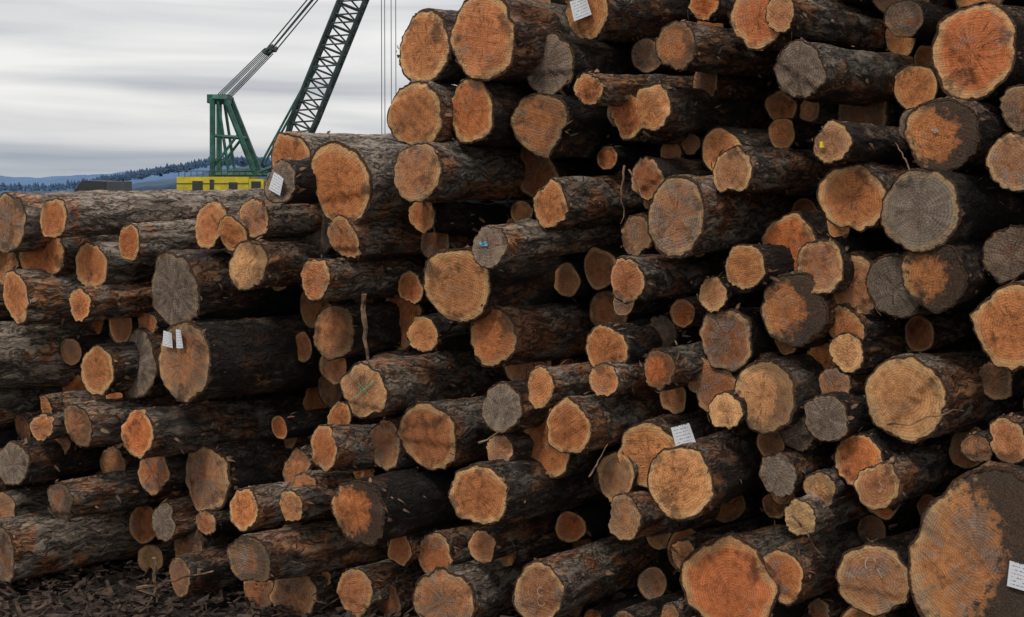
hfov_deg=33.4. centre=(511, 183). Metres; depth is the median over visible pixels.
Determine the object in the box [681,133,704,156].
log
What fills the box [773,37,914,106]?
log
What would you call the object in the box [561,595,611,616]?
log
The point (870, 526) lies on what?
log
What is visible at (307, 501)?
log
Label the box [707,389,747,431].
log
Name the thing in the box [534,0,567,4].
log
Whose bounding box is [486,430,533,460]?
log
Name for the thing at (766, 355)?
log
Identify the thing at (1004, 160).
log
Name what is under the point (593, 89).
log
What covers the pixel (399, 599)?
log
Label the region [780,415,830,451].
log
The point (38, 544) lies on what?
log
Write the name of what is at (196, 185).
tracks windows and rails
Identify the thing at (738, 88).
log
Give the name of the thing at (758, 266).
log
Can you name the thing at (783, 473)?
log
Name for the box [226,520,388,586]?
log
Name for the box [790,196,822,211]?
log
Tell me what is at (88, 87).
sky
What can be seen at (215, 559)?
log
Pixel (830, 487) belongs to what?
log
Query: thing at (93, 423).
log
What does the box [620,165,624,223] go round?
broken branch
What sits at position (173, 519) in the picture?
log
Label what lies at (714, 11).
log
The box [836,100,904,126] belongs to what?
log
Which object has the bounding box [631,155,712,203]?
log
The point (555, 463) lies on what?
log
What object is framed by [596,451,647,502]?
log
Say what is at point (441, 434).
log
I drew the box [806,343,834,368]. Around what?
log
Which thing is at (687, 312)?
log
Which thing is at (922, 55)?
log
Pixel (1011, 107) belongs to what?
log
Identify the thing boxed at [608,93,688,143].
log
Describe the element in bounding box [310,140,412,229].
log
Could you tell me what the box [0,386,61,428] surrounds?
log
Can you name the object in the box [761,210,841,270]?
log
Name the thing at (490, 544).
log
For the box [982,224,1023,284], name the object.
log
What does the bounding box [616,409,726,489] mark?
log
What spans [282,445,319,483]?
log
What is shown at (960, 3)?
log
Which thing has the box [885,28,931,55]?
log
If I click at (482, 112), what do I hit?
log
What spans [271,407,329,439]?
log
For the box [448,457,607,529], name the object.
log
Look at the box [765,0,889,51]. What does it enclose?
log
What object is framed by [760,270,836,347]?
log
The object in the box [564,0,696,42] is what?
log
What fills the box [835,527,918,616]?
log
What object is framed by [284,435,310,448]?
log
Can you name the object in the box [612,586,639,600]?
log
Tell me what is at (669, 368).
log
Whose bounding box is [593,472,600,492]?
log
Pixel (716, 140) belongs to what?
log
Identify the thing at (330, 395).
log
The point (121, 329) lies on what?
log
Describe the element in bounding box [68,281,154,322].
log
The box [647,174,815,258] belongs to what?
log
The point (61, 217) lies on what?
log
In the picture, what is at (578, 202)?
log
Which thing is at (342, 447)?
log
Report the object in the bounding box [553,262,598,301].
log
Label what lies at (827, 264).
log
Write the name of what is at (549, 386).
log
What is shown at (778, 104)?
log
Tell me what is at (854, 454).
log
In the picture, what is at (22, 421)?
log
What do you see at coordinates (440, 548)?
log
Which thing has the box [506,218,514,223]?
log
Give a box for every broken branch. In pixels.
[136,570,213,589]
[152,557,157,601]
[361,294,368,359]
[478,426,512,443]
[588,444,607,476]
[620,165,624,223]
[628,169,641,195]
[791,514,823,557]
[887,409,963,425]
[896,143,910,170]
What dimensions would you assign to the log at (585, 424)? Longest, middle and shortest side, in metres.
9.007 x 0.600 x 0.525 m
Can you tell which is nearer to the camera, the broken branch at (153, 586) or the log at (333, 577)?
the broken branch at (153, 586)
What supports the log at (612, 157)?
on the log at (578, 202)
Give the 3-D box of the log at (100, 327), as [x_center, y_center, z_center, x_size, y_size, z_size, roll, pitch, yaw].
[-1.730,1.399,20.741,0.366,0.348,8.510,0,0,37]
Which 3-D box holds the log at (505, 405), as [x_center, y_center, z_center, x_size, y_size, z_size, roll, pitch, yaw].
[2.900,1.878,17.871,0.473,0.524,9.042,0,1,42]
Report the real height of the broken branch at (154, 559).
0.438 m
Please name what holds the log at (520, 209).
on the log at (509, 220)
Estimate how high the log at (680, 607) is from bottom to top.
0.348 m
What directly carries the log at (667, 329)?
on the log at (636, 341)
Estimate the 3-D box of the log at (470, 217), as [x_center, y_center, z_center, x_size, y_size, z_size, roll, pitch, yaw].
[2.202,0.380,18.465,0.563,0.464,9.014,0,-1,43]
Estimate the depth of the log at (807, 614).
13.98 m
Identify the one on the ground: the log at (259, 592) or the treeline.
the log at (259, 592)
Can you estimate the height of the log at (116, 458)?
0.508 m
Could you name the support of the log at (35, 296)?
on the log at (108, 368)
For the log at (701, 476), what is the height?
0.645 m
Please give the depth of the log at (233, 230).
15.50 m
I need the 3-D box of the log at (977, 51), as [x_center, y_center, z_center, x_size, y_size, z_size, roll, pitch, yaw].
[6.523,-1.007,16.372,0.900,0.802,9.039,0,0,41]
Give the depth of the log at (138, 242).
15.89 m
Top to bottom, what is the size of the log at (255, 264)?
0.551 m
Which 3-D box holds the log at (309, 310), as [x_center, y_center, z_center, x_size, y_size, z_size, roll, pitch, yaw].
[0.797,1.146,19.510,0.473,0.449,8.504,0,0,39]
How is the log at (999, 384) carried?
on the log
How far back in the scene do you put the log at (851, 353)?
13.46 m
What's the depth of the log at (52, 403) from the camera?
16.47 m
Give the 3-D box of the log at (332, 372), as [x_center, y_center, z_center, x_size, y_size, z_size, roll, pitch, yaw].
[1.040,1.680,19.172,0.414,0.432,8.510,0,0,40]
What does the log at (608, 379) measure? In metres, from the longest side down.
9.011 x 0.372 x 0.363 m
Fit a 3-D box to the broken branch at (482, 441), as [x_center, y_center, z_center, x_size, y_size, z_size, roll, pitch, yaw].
[-0.138,2.117,14.364,0.299,0.161,0.036,0,0,7]
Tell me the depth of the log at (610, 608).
14.86 m
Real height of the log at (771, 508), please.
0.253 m
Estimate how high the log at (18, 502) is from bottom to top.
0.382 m
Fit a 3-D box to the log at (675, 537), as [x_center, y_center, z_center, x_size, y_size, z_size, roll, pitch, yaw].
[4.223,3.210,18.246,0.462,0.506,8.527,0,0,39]
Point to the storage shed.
(106, 185)
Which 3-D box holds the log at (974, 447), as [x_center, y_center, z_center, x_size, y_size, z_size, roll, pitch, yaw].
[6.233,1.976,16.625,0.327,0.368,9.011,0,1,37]
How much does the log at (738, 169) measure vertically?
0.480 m
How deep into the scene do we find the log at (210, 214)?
15.74 m
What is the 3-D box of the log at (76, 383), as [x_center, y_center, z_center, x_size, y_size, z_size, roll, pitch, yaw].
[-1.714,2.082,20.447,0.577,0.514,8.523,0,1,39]
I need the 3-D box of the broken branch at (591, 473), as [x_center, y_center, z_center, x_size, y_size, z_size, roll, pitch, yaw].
[0.705,2.268,13.940,0.165,0.268,0.026,0,0,-11]
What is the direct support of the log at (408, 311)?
on the log at (396, 353)
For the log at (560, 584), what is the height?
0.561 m
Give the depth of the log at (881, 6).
14.55 m
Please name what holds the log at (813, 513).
on the log at (870, 526)
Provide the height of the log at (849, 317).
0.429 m
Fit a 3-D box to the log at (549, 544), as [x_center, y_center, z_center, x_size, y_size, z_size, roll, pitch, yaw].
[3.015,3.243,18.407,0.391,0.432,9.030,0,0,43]
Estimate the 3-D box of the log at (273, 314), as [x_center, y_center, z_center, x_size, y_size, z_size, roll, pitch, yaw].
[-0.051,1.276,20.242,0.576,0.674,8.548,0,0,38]
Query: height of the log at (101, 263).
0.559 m
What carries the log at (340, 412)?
on the log
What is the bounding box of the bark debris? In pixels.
[0,557,612,616]
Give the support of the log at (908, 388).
on the log at (957, 458)
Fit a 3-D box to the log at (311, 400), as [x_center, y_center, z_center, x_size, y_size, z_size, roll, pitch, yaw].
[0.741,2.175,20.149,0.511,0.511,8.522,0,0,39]
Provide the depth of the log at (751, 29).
13.75 m
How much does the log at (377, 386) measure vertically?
0.613 m
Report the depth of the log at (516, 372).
15.82 m
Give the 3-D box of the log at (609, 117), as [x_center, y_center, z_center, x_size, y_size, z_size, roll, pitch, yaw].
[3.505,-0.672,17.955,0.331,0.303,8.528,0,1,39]
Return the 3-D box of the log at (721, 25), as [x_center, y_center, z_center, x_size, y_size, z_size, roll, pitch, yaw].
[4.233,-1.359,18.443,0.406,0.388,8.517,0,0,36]
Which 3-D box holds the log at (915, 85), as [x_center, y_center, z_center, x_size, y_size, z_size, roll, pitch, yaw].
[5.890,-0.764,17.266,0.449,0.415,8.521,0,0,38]
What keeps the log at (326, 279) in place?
on the log at (432, 332)
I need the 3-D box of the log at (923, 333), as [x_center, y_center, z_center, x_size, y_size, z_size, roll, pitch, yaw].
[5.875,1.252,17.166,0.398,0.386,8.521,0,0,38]
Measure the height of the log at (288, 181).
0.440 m
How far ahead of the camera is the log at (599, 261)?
14.94 m
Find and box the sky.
[0,0,463,177]
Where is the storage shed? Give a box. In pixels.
[74,181,131,190]
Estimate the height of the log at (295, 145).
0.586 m
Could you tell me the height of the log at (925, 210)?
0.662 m
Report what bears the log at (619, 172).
on the log at (578, 202)
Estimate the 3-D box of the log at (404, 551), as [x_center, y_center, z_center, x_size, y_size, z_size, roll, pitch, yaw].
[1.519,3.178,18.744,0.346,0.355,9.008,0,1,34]
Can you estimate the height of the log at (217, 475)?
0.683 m
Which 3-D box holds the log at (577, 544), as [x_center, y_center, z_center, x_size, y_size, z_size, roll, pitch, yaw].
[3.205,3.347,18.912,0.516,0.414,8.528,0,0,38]
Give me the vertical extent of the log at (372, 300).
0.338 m
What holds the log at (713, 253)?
on the log at (644, 277)
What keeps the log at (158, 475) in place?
on the log
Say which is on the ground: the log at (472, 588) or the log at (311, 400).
the log at (472, 588)
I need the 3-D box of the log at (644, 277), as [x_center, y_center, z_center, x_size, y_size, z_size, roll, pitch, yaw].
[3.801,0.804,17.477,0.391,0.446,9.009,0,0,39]
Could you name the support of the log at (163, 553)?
on the ground
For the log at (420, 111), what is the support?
on the log at (430, 171)
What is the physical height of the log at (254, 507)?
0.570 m
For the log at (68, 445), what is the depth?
16.52 m
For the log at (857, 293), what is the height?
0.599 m
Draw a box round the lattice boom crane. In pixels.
[177,0,395,189]
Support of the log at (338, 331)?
on the log at (396, 353)
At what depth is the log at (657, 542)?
15.22 m
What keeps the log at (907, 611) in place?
on the ground
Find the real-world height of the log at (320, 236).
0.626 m
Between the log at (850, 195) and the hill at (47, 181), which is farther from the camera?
the hill at (47, 181)
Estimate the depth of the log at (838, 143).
13.18 m
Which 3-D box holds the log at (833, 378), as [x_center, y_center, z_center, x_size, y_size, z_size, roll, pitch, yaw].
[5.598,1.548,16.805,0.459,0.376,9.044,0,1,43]
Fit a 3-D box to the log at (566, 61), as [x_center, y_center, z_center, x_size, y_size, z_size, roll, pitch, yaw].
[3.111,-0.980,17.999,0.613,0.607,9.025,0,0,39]
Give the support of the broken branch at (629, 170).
attached to the log at (650, 174)
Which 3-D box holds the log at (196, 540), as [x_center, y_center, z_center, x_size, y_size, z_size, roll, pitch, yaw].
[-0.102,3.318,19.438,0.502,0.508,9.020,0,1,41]
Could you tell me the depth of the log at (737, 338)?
13.95 m
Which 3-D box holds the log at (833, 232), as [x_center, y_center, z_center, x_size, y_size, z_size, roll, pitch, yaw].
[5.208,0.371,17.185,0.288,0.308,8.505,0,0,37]
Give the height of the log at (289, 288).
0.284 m
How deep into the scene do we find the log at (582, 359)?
15.70 m
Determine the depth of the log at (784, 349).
14.03 m
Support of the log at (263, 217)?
on the log at (255, 264)
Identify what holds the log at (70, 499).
on the log at (141, 531)
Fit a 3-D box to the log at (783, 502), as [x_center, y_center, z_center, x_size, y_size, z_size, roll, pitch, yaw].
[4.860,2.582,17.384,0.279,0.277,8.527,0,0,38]
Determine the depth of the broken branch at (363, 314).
14.94 m
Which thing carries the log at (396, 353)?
on the log at (340, 412)
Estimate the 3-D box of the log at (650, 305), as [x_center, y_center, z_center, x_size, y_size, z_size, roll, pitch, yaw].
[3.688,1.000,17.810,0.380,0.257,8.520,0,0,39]
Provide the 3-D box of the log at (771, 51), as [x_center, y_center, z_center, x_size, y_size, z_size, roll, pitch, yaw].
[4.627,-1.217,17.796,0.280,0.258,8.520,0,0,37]
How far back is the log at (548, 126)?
14.50 m
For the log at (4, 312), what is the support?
on the log at (100, 327)
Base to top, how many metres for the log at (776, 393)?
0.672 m
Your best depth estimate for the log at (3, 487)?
17.31 m
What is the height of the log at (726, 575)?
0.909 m
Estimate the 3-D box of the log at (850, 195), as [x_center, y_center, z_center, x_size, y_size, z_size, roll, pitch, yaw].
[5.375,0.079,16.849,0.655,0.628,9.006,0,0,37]
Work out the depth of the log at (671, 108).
14.24 m
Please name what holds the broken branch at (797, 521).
attached to the log at (813, 513)
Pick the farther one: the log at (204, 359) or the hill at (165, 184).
the hill at (165, 184)
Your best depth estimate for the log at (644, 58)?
14.67 m
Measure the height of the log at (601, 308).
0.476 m
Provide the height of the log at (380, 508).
0.637 m
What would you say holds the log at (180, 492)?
on the log
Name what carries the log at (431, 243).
on the log
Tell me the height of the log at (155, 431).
0.488 m
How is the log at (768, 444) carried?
on the log at (783, 473)
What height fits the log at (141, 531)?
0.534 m
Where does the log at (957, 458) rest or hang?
on the log at (894, 482)
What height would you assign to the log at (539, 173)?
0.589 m
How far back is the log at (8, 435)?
16.99 m
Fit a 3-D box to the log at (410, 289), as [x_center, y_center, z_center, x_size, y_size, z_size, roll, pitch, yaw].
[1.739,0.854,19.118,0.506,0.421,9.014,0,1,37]
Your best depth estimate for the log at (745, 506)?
14.70 m
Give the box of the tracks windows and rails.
[177,171,260,189]
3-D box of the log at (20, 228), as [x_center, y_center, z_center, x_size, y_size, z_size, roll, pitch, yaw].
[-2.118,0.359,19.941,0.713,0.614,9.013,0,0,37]
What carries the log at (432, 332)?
on the log
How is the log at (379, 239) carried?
on the log at (326, 279)
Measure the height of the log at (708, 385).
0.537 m
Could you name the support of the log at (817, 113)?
on the log
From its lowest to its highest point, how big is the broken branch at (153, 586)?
0.164 m
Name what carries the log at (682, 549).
on the log
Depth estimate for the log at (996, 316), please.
12.62 m
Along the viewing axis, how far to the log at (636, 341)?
14.40 m
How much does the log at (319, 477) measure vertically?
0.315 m
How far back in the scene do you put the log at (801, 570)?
13.47 m
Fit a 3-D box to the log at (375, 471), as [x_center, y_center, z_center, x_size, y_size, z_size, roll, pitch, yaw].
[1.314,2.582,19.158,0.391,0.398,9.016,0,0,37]
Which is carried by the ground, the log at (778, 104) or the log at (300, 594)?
the log at (300, 594)
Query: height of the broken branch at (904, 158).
0.219 m
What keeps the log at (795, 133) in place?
on the log at (738, 169)
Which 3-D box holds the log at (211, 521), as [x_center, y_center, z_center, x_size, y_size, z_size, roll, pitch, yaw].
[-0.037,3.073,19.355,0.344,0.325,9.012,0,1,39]
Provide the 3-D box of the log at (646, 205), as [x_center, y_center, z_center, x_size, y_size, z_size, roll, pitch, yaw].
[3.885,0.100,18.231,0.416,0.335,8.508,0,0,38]
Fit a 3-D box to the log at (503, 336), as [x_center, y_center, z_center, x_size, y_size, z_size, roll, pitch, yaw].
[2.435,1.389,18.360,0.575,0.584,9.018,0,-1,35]
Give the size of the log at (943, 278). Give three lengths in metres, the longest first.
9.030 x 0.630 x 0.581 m
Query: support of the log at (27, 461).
on the log
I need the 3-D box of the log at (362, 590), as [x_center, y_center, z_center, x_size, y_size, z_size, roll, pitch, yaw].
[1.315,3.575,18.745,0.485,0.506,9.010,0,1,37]
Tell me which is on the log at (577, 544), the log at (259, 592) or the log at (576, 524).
the log at (576, 524)
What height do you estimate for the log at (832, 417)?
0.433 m
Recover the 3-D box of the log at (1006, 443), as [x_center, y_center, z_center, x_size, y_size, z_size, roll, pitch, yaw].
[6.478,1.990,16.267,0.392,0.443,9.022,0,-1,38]
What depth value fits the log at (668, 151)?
14.80 m
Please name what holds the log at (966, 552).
on the log
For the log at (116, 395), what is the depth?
16.73 m
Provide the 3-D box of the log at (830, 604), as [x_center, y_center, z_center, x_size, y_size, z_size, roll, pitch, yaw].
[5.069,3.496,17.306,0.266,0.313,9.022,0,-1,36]
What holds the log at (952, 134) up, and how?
on the log at (925, 210)
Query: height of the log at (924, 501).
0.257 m
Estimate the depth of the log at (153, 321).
16.36 m
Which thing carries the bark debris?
on the ground
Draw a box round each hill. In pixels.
[0,157,271,185]
[0,166,269,195]
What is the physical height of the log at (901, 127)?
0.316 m
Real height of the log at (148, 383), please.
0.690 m
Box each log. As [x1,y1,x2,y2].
[0,189,205,253]
[0,251,21,285]
[0,283,11,318]
[0,321,96,388]
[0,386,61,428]
[0,428,20,447]
[0,437,117,488]
[0,468,100,490]
[0,477,78,518]
[0,508,160,582]
[3,265,107,326]
[14,410,42,439]
[18,233,119,275]
[29,409,68,441]
[39,389,105,413]
[40,188,265,238]
[47,469,188,521]
[55,436,96,454]
[59,333,113,365]
[61,373,84,391]
[64,389,300,448]
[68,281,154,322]
[75,239,155,285]
[80,341,139,396]
[88,319,108,333]
[100,443,139,472]
[105,392,123,398]
[109,317,138,341]
[116,218,204,261]
[120,393,304,459]
[121,327,169,399]
[129,502,161,545]
[137,453,187,495]
[137,541,174,573]
[138,310,169,333]
[151,248,302,325]
[151,495,196,543]
[157,313,321,404]
[167,543,243,597]
[172,489,188,494]
[174,526,281,556]
[185,436,293,512]
[194,200,244,249]
[195,505,236,535]
[217,212,302,252]
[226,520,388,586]
[228,236,419,290]
[229,481,333,532]
[238,197,322,238]
[238,312,299,318]
[243,580,273,609]
[264,157,318,203]
[268,572,342,615]
[271,130,407,167]
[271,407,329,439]
[272,285,302,291]
[276,482,338,523]
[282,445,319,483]
[282,517,335,527]
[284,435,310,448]
[292,469,354,487]
[295,329,320,362]
[300,254,427,302]
[300,291,354,328]
[302,387,325,410]
[303,214,335,253]
[308,417,419,472]
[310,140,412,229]
[312,301,400,360]
[318,353,375,385]
[318,376,344,408]
[321,566,356,590]
[327,214,421,259]
[327,400,403,424]
[330,463,472,545]
[336,556,423,616]
[339,350,508,418]
[352,467,410,478]
[354,298,385,303]
[369,348,473,359]
[370,416,417,471]
[380,573,424,616]
[385,297,438,350]
[387,80,457,145]
[387,520,472,567]
[393,141,530,206]
[396,8,522,84]
[396,393,521,470]
[397,268,429,306]
[406,313,472,353]
[408,200,517,234]
[412,559,529,616]
[418,523,486,573]
[420,233,476,257]
[423,245,592,324]
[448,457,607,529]
[449,0,634,84]
[451,77,534,148]
[468,499,607,563]
[469,301,594,367]
[471,218,624,269]
[481,379,548,433]
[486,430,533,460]
[498,531,572,567]
[502,360,559,380]
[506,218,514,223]
[510,92,661,158]
[510,199,536,221]
[512,535,667,616]
[520,147,618,198]
[522,407,620,478]
[525,360,594,408]
[526,32,651,95]
[530,174,647,230]
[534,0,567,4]
[546,390,669,456]
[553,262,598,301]
[554,499,611,542]
[559,356,588,364]
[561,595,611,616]
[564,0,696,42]
[572,532,611,548]
[573,69,692,107]
[583,593,646,616]
[584,245,627,290]
[584,316,661,366]
[588,359,655,397]
[589,289,668,325]
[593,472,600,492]
[596,146,660,170]
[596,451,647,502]
[607,107,615,126]
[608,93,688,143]
[608,490,763,541]
[610,254,728,304]
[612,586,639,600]
[613,294,695,315]
[613,589,684,616]
[615,170,631,174]
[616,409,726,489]
[620,212,660,254]
[631,37,694,75]
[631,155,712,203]
[635,81,772,134]
[637,560,681,599]
[639,340,704,392]
[643,200,650,208]
[646,533,671,549]
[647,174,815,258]
[647,425,763,520]
[649,313,700,346]
[655,20,777,79]
[659,387,700,414]
[660,144,701,159]
[661,597,699,616]
[667,523,728,572]
[669,296,760,327]
[669,513,784,570]
[679,519,837,616]
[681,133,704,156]
[687,0,734,24]
[687,356,738,412]
[692,72,779,102]
[695,250,729,257]
[696,20,731,27]
[696,271,763,315]
[699,303,777,372]
[702,124,772,172]
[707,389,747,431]
[711,144,839,199]
[714,487,768,522]
[723,241,794,290]
[729,0,883,51]
[734,354,823,435]
[739,350,805,371]
[756,432,789,456]
[758,50,779,54]
[759,441,838,498]
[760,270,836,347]
[760,493,788,518]
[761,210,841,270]
[763,515,863,606]
[764,90,802,119]
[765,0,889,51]
[768,118,823,148]
[770,490,805,505]
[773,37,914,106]
[774,339,808,355]
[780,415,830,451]
[784,492,868,537]
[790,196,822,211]
[796,232,902,294]
[800,100,838,124]
[802,466,858,507]
[802,612,811,616]
[803,390,877,442]
[804,588,849,616]
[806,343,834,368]
[812,119,916,165]
[816,162,920,232]
[817,365,869,394]
[826,220,883,237]
[828,303,909,340]
[828,331,981,375]
[831,428,951,485]
[834,247,906,316]
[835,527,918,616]
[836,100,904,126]
[840,603,919,616]
[853,436,974,510]
[856,509,920,543]
[864,349,1023,443]
[865,251,982,319]
[866,489,936,520]
[871,0,956,13]
[880,167,1023,253]
[884,0,955,40]
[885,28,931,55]
[893,64,946,109]
[898,105,912,141]
[900,240,1007,313]
[903,96,1013,172]
[904,310,976,351]
[907,460,1023,616]
[914,43,931,65]
[916,489,943,517]
[930,1,1023,102]
[948,423,998,468]
[954,0,1023,8]
[960,429,996,464]
[969,280,1023,372]
[977,360,1023,400]
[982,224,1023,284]
[985,131,1023,192]
[989,410,1023,464]
[999,84,1023,131]
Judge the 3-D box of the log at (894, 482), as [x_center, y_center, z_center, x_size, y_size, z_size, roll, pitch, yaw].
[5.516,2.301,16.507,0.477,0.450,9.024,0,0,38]
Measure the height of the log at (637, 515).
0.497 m
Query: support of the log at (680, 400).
on the log at (644, 443)
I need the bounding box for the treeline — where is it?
[0,155,270,191]
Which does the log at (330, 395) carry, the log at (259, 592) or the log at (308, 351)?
the log at (308, 351)
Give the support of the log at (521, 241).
on the log at (599, 261)
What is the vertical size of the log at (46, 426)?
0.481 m
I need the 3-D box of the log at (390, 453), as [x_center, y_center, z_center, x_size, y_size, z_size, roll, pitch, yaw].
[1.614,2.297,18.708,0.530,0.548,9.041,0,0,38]
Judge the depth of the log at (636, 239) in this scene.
14.41 m
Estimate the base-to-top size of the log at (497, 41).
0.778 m
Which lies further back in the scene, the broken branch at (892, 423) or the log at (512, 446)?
the log at (512, 446)
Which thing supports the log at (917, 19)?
on the log at (922, 55)
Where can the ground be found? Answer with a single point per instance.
(225, 607)
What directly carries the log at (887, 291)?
on the log at (923, 333)
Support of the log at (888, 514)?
on the log at (870, 526)
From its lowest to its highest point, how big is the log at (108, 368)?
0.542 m
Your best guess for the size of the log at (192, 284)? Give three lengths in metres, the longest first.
9.035 x 0.797 x 0.773 m
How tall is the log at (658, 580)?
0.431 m
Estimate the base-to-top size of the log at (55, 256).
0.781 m
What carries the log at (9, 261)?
on the log at (4, 312)
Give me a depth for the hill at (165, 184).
371.41 m
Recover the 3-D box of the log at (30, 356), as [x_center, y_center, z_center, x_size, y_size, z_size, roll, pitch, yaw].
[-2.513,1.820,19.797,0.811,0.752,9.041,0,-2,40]
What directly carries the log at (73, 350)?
on the log
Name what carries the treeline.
on the hill at (165, 184)
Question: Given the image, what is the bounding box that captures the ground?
[0,186,521,616]
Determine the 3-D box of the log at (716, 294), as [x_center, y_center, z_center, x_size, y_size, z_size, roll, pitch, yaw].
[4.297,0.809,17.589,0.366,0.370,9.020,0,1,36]
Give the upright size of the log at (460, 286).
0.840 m
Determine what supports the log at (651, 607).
on the ground
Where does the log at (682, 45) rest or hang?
on the log at (738, 88)
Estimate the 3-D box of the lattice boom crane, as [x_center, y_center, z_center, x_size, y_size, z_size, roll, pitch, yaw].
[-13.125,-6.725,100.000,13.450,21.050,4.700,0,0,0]
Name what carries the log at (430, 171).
on the log at (470, 217)
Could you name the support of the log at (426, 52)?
on the log at (420, 111)

